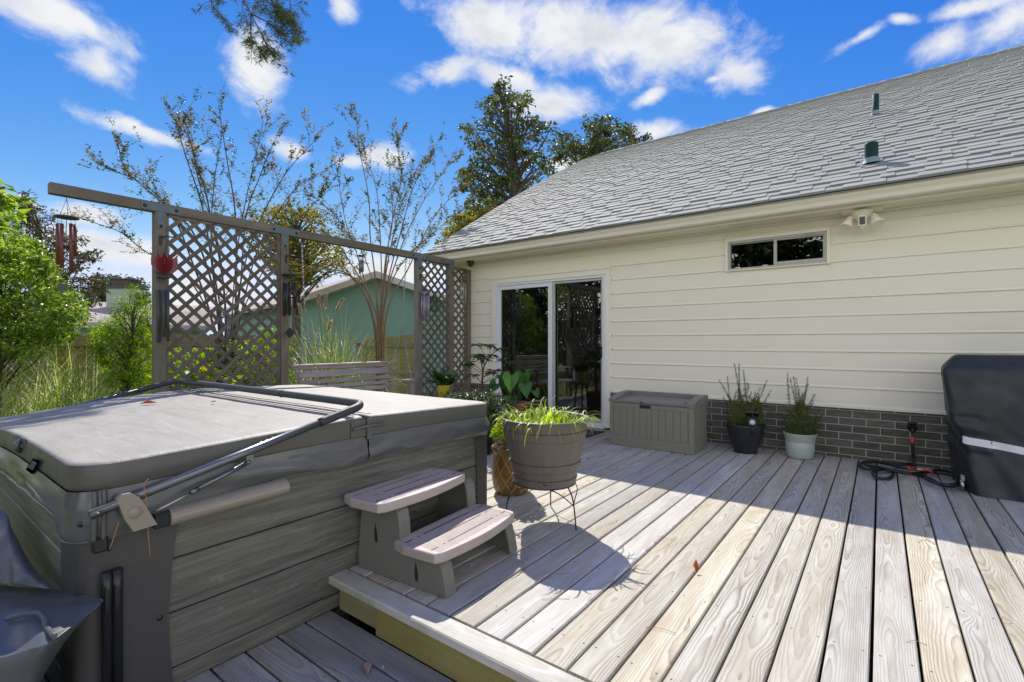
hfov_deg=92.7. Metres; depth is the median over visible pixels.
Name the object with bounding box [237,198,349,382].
yellow green tree
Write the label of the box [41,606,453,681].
deck
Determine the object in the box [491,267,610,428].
sliding door
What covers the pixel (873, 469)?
garden hose
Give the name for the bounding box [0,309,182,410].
ornamental grass
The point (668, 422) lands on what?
deck box
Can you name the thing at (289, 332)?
wind chime
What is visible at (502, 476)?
embossed pot
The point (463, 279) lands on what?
wind chime
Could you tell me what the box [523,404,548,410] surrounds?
trailing plant
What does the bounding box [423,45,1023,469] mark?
house
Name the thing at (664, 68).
sky
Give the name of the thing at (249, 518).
hot tub
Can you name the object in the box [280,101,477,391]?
crape myrtle
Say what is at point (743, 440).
rosemary pot
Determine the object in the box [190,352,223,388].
canna lily
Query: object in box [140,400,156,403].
fallen leaf
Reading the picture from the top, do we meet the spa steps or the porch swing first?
the porch swing
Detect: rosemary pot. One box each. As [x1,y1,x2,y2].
[718,364,772,453]
[781,373,823,459]
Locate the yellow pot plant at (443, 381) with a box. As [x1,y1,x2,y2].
[418,364,467,397]
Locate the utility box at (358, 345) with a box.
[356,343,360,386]
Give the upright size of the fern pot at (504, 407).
0.637 m
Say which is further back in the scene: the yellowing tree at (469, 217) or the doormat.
the yellowing tree at (469, 217)
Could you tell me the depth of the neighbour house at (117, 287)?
21.60 m
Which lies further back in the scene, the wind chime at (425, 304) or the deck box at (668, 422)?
the wind chime at (425, 304)
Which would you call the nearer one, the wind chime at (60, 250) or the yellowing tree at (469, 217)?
the wind chime at (60, 250)
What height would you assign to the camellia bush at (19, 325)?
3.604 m
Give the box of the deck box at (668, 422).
[609,390,707,454]
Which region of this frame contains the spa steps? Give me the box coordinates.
[344,468,517,597]
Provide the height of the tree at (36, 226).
5.117 m
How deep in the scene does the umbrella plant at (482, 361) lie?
6.13 m
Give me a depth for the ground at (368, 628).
2.92 m
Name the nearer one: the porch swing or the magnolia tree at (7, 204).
the magnolia tree at (7, 204)
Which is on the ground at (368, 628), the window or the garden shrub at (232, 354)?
the garden shrub at (232, 354)
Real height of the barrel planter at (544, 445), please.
0.556 m
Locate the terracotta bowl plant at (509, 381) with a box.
[489,368,538,412]
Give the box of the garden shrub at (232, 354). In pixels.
[169,327,295,387]
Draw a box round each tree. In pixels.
[0,180,36,247]
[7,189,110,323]
[81,274,151,302]
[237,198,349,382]
[434,197,497,244]
[451,74,559,215]
[543,113,652,167]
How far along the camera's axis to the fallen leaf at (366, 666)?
2.06 m
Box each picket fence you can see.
[3,333,295,414]
[361,335,413,394]
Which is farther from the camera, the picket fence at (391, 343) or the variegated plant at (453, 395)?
the picket fence at (391, 343)
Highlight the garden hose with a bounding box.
[858,437,959,487]
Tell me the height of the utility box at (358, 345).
1.730 m
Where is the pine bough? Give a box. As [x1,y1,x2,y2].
[191,0,310,76]
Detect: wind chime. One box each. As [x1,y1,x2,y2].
[53,198,79,290]
[150,237,178,341]
[281,258,297,337]
[357,252,364,273]
[421,275,429,320]
[460,276,465,302]
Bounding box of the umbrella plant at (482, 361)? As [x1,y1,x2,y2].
[456,343,519,417]
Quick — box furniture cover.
[0,509,102,681]
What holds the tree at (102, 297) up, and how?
on the ground at (368, 628)
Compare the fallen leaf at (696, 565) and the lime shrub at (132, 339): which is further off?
the lime shrub at (132, 339)
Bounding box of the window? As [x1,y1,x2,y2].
[725,226,829,271]
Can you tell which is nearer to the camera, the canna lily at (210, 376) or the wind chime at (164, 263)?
the wind chime at (164, 263)
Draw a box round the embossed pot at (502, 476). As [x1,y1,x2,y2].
[490,409,527,495]
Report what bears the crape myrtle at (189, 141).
on the ground at (368, 628)
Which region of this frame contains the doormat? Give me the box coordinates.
[586,429,604,437]
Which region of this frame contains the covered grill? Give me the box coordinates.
[941,354,1023,501]
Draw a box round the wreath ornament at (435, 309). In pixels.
[430,295,439,313]
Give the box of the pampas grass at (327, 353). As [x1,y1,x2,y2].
[225,293,424,392]
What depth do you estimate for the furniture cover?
1.51 m
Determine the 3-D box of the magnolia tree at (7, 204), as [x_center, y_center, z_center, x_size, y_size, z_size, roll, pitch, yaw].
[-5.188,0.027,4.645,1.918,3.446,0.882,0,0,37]
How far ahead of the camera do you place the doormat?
6.42 m
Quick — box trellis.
[48,182,470,398]
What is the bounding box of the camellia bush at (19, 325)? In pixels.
[0,220,97,406]
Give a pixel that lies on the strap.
(147, 508)
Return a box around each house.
[35,278,229,335]
[228,271,445,391]
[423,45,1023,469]
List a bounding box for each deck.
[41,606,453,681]
[329,417,1023,681]
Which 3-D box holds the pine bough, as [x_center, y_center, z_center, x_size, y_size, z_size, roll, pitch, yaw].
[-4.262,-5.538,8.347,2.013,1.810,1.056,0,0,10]
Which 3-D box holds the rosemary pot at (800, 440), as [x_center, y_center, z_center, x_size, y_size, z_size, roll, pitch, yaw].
[3.035,0.755,5.074,0.408,0.886,0.324,0,0,21]
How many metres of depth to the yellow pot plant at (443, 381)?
6.07 m
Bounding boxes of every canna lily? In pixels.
[147,369,208,390]
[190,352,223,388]
[199,365,245,384]
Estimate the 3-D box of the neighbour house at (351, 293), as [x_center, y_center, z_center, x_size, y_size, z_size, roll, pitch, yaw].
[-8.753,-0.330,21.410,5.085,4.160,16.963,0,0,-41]
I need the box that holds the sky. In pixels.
[0,0,1023,334]
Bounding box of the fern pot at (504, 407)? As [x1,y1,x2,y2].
[484,393,517,451]
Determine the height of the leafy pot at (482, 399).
0.687 m
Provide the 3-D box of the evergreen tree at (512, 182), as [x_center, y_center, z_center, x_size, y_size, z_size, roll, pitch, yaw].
[-0.119,-4.848,21.036,4.636,13.204,5.237,0,0,0]
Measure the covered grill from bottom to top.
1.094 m
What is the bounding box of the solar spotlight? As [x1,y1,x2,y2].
[746,411,758,434]
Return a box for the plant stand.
[506,480,577,530]
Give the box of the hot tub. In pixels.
[0,379,489,681]
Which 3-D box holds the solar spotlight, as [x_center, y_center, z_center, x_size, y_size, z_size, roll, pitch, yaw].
[2.528,0.852,5.142,0.120,0.247,0.100,0,0,26]
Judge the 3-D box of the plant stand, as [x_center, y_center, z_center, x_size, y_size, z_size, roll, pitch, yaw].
[0.257,1.065,3.297,0.482,0.263,0.471,0,0,37]
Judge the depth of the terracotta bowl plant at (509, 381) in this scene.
5.49 m
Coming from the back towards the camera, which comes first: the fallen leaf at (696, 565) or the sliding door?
the sliding door
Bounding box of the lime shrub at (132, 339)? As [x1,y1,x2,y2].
[84,283,151,397]
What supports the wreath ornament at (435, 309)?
hanging from the trellis
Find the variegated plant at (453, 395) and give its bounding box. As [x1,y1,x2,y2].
[440,389,488,400]
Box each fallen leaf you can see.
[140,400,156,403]
[362,662,371,674]
[693,560,698,571]
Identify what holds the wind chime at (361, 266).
hanging from the trellis
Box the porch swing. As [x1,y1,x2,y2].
[289,239,415,394]
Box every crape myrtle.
[51,78,354,382]
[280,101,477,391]
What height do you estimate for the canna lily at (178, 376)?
1.378 m
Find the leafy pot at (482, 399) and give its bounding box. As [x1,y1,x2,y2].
[459,388,502,454]
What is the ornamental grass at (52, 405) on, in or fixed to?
on the ground at (368, 628)
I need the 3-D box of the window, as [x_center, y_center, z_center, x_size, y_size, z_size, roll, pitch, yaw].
[2.935,-1.021,5.454,1.038,0.392,0.095,0,0,37]
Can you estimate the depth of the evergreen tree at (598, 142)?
23.37 m
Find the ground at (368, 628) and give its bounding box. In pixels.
[358,392,609,681]
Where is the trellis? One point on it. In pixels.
(162, 214)
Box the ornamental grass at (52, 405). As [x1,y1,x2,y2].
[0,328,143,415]
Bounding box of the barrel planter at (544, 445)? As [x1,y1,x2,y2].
[490,395,606,488]
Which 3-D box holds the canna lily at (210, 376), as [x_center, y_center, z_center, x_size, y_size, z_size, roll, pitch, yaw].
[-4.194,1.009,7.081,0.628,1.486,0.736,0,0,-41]
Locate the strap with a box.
[144,479,150,557]
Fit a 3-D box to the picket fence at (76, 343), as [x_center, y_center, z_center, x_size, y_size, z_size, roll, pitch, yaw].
[-8.088,0.796,8.549,7.976,1.907,0.148,0,0,-15]
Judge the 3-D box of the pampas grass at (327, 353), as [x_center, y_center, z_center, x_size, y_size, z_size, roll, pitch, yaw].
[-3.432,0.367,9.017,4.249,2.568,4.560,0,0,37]
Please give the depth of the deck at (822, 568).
2.44 m

